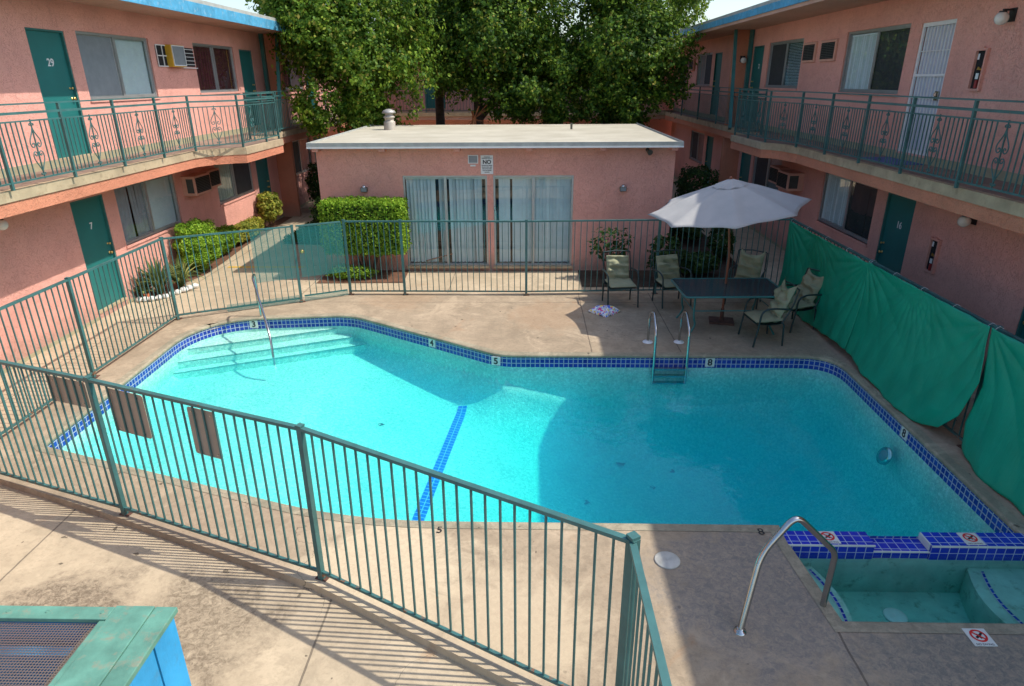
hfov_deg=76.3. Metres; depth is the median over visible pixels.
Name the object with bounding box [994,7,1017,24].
wall lamp
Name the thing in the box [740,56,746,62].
wall lamp
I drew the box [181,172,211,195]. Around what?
air conditioner
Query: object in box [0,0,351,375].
apartment building
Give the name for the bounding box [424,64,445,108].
door
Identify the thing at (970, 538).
no diving tile
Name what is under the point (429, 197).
sliding door
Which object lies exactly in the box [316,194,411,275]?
clipped hedge
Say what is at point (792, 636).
pool deck
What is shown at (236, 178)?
window
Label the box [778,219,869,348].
tarp
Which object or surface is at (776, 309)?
patio chair
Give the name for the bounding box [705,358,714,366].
depth marker
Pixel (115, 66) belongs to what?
window
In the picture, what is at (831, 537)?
no diving tile
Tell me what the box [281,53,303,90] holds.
window
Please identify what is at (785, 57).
window
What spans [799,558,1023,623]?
spa basin
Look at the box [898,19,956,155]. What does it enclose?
door
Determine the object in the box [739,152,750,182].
door
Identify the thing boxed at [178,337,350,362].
step nosing
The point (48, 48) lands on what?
door
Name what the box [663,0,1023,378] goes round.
apartment building
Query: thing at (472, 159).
notice sign
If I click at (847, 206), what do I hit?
window
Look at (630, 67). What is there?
leafy tree
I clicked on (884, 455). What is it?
pool light
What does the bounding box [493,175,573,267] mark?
sliding door
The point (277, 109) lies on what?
balcony railing
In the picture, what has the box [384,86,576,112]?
balcony railing
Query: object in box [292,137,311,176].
window
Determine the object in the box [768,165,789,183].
air conditioner
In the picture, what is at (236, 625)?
walkway
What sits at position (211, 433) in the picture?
fence sign
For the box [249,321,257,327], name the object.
depth marker
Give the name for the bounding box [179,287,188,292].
edging stone
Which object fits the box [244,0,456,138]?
leafy tree
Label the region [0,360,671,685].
pool fence
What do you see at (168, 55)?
air conditioner
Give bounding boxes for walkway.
[0,177,978,685]
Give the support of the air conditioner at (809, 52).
attached to the apartment building at (890, 217)
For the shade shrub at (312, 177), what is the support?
on the walkway
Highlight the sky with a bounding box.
[203,0,767,36]
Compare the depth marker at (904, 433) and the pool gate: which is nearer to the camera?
the depth marker at (904, 433)
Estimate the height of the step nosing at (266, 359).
0.001 m
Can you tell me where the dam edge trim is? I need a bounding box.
[788,532,1023,552]
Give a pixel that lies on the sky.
(717, 8)
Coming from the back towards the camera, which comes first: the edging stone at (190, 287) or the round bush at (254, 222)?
the round bush at (254, 222)
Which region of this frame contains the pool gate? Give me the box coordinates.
[295,221,348,300]
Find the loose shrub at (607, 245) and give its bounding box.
[587,227,634,277]
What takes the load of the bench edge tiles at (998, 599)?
on the spa basin at (921, 590)
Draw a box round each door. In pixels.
[24,27,93,160]
[70,194,127,314]
[238,49,260,126]
[255,157,270,223]
[403,175,489,267]
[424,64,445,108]
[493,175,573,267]
[703,136,713,182]
[710,52,722,115]
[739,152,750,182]
[746,45,764,123]
[875,192,915,274]
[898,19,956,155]
[1015,307,1023,338]
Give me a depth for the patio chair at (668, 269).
12.48 m
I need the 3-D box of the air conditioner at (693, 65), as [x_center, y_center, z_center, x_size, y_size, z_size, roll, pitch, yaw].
[7.163,-11.025,25.843,0.168,0.430,0.700,0,22,1]
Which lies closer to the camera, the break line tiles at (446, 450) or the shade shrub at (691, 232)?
the break line tiles at (446, 450)
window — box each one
[75,31,160,101]
[114,174,184,248]
[192,43,240,94]
[214,162,255,206]
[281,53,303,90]
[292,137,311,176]
[688,130,704,165]
[696,52,712,87]
[752,156,781,189]
[763,38,803,90]
[815,173,877,246]
[836,23,911,96]
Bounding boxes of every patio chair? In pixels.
[602,250,638,307]
[652,249,692,308]
[725,248,767,308]
[738,277,799,347]
[779,267,823,332]
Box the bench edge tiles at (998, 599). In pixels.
[980,571,1023,623]
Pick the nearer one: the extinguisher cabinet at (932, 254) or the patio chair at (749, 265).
the extinguisher cabinet at (932, 254)
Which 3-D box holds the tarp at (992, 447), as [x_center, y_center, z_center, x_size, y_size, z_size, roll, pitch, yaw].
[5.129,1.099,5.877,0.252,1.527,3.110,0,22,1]
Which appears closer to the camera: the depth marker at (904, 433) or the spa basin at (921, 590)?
the spa basin at (921, 590)
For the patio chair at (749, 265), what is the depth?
12.46 m
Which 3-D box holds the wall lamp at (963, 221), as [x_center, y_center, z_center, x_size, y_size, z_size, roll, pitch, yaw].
[6.668,-1.805,9.568,0.226,0.210,0.172,0,22,1]
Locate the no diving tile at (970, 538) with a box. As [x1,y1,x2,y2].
[956,533,985,544]
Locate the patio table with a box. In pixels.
[671,278,778,334]
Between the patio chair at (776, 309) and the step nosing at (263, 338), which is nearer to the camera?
the patio chair at (776, 309)
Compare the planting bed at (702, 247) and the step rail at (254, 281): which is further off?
the planting bed at (702, 247)
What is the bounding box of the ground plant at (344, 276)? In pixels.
[325,264,378,278]
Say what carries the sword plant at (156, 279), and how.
on the planting bed at (238, 246)
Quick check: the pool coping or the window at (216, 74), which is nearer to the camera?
the pool coping
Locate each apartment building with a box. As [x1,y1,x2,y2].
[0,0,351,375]
[358,38,674,135]
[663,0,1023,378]
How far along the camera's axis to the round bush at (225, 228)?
16.37 m
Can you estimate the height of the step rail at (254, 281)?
1.172 m
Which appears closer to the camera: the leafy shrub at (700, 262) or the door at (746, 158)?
the leafy shrub at (700, 262)
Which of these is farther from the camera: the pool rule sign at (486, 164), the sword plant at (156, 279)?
the pool rule sign at (486, 164)
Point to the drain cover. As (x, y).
(893, 615)
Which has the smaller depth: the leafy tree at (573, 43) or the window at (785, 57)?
the window at (785, 57)
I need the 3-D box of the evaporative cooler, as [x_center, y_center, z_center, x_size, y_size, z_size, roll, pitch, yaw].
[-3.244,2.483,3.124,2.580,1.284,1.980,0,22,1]
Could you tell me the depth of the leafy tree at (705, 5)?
33.77 m
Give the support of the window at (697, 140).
in the apartment building at (890, 217)
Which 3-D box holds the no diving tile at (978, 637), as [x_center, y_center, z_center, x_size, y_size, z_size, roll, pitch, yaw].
[3.604,2.268,5.028,0.170,0.008,0.170,0,22,1]
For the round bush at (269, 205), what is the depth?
18.94 m
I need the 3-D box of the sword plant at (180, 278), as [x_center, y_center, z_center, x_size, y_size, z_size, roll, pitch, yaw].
[-7.076,-1.565,13.856,1.214,0.759,1.312,-11,25,-25]
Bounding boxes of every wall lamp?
[0,219,8,229]
[360,185,367,191]
[620,184,626,191]
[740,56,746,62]
[957,215,976,226]
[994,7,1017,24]
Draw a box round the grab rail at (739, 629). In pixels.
[733,516,837,635]
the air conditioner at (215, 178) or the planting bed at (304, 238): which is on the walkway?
the planting bed at (304, 238)
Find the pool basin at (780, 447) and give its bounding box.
[62,326,995,535]
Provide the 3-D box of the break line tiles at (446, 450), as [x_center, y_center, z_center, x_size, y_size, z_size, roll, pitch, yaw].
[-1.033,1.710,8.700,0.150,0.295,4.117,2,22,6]
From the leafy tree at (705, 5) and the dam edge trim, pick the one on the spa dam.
the dam edge trim
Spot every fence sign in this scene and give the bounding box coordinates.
[48,375,90,407]
[108,388,151,438]
[187,407,220,458]
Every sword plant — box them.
[129,257,184,293]
[134,272,153,296]
[147,257,203,287]
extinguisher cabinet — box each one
[923,237,942,273]
[966,47,990,90]
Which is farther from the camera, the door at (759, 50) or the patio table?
the door at (759, 50)
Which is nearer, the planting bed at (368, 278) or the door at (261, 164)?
the planting bed at (368, 278)
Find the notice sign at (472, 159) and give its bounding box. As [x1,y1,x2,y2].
[468,155,477,163]
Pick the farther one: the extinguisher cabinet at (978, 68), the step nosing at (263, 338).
the step nosing at (263, 338)
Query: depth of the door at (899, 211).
11.72 m
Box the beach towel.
[589,305,619,316]
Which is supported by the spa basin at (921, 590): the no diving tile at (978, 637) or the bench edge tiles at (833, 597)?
the bench edge tiles at (833, 597)
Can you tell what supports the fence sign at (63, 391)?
attached to the pool fence at (634, 578)
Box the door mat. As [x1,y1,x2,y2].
[862,157,922,164]
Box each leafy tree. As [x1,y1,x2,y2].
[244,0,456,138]
[392,0,516,124]
[412,0,585,124]
[460,0,619,123]
[537,0,709,127]
[573,0,713,35]
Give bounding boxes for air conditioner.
[154,44,197,68]
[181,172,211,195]
[200,168,221,187]
[689,59,695,70]
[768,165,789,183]
[776,169,804,190]
[801,42,817,62]
[819,39,838,61]
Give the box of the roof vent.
[382,109,395,129]
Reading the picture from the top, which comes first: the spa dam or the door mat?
the door mat
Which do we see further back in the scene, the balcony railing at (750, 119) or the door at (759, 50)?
the door at (759, 50)
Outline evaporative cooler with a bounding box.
[0,605,191,685]
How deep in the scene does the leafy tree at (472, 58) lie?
20.26 m
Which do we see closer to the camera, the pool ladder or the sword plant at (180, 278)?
the pool ladder
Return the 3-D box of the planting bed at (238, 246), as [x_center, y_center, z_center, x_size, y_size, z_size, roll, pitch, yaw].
[-7.200,-2.484,17.167,0.630,0.001,8.650,0,22,1]
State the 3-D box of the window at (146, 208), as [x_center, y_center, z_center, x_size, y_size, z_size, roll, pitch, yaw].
[-7.853,-2.877,13.777,0.525,1.340,2.470,0,22,1]
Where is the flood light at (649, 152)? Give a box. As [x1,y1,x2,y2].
[646,148,652,154]
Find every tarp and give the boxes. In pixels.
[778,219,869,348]
[845,261,995,426]
[961,327,1023,515]
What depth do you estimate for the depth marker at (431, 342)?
11.05 m
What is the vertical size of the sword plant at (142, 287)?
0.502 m
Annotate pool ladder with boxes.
[642,311,690,383]
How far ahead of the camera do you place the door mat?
11.12 m
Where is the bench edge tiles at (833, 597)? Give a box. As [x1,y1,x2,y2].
[808,569,847,620]
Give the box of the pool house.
[306,123,683,270]
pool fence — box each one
[0,224,305,433]
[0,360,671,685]
[341,218,793,295]
[792,219,1023,448]
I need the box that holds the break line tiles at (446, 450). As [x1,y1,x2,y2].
[412,406,466,520]
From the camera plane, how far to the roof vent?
17.75 m
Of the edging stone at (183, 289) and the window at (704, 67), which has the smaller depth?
the edging stone at (183, 289)
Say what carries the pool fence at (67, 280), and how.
on the walkway
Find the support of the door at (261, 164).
in the apartment building at (61, 227)
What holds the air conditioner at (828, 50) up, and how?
attached to the apartment building at (890, 217)
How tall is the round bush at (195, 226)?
1.251 m
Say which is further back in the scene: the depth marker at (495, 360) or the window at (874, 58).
the window at (874, 58)
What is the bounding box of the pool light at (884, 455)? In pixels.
[876,447,892,464]
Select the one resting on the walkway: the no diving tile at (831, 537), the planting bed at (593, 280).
the planting bed at (593, 280)
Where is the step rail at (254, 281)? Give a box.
[252,273,275,365]
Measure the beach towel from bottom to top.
0.158 m
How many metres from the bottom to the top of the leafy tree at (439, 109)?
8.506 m
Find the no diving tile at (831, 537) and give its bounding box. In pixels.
[818,531,840,543]
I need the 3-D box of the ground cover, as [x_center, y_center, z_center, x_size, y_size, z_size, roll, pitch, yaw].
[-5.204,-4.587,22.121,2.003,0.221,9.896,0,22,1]
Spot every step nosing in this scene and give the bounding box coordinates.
[174,344,363,373]
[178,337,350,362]
[191,328,336,348]
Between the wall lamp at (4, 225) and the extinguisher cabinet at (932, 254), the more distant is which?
the extinguisher cabinet at (932, 254)
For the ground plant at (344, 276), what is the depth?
14.31 m
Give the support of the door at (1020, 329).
in the apartment building at (890, 217)
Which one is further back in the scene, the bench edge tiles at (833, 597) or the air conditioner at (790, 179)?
the air conditioner at (790, 179)
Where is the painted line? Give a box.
[227,266,304,267]
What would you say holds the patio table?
on the pool deck
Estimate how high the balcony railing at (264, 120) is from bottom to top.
1.080 m
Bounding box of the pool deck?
[0,292,1023,685]
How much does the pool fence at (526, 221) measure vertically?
1.622 m
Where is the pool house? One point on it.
(559, 172)
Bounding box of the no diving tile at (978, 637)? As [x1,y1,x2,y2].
[961,628,997,646]
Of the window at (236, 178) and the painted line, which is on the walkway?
the painted line
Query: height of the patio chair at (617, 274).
0.965 m
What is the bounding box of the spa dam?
[784,531,1023,560]
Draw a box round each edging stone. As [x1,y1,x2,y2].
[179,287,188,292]
[186,285,193,290]
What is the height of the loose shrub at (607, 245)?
1.141 m
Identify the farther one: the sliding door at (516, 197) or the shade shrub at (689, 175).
the shade shrub at (689, 175)
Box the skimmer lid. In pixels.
[654,551,679,568]
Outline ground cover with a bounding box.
[283,219,321,242]
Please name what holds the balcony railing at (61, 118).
on the apartment building at (61, 227)
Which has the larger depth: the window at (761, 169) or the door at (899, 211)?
the window at (761, 169)
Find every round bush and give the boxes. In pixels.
[172,218,221,271]
[215,224,239,255]
[228,216,264,242]
[256,190,282,227]
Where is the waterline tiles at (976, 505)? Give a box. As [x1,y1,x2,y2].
[48,318,1013,538]
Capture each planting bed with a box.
[141,217,291,296]
[284,222,322,244]
[317,270,408,282]
[578,270,681,286]
[668,226,736,277]
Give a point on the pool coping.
(994, 505)
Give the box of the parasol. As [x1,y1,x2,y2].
[648,176,811,325]
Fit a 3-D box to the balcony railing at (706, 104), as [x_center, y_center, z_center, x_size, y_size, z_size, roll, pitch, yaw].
[6.083,-7.527,20.659,0.710,1.080,9.419,0,22,1]
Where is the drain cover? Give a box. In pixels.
[883,608,907,621]
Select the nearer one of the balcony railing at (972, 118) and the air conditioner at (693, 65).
the balcony railing at (972, 118)
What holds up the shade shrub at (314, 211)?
on the planting bed at (304, 238)
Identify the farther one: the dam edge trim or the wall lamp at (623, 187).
the wall lamp at (623, 187)
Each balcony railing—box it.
[0,95,196,190]
[186,92,279,150]
[243,88,335,138]
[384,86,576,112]
[680,86,767,134]
[734,89,803,146]
[795,91,1023,197]
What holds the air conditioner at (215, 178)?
attached to the apartment building at (61, 227)
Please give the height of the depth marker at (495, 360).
0.145 m
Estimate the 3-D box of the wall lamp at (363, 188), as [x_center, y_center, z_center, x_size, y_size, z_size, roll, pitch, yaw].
[-3.267,-3.411,14.398,0.140,0.149,0.105,0,22,1]
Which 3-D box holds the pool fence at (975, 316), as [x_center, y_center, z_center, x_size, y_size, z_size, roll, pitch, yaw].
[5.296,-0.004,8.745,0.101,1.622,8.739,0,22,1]
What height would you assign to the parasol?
2.530 m
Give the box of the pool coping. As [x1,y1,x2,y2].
[34,313,1023,633]
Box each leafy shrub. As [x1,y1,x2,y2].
[646,233,685,276]
[677,250,722,274]
[706,228,736,259]
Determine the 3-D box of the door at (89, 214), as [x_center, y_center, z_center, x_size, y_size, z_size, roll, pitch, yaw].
[-7.731,-1.667,12.127,0.175,2.130,0.930,0,22,1]
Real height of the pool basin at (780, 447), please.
2.800 m
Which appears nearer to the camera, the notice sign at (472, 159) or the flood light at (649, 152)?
the flood light at (649, 152)
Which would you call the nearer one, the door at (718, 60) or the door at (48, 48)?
the door at (48, 48)
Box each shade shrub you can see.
[305,162,320,201]
[309,196,320,227]
[669,227,704,240]
[673,163,721,197]
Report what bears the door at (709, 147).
in the apartment building at (890, 217)
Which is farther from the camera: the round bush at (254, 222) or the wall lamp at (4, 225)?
the round bush at (254, 222)
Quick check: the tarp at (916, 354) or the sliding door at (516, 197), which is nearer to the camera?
the tarp at (916, 354)
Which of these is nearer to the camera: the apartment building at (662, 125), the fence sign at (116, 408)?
the fence sign at (116, 408)
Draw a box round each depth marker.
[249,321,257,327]
[428,338,435,347]
[491,356,499,365]
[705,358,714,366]
[900,426,908,440]
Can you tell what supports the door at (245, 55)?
in the apartment building at (61, 227)
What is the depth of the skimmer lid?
5.84 m
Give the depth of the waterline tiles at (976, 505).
10.25 m
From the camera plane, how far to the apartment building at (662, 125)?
29.92 m
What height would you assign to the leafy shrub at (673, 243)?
1.046 m
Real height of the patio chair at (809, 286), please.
0.974 m
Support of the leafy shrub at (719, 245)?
on the planting bed at (702, 247)
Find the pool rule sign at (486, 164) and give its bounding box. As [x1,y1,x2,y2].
[481,155,492,173]
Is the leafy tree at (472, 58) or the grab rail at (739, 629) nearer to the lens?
the grab rail at (739, 629)

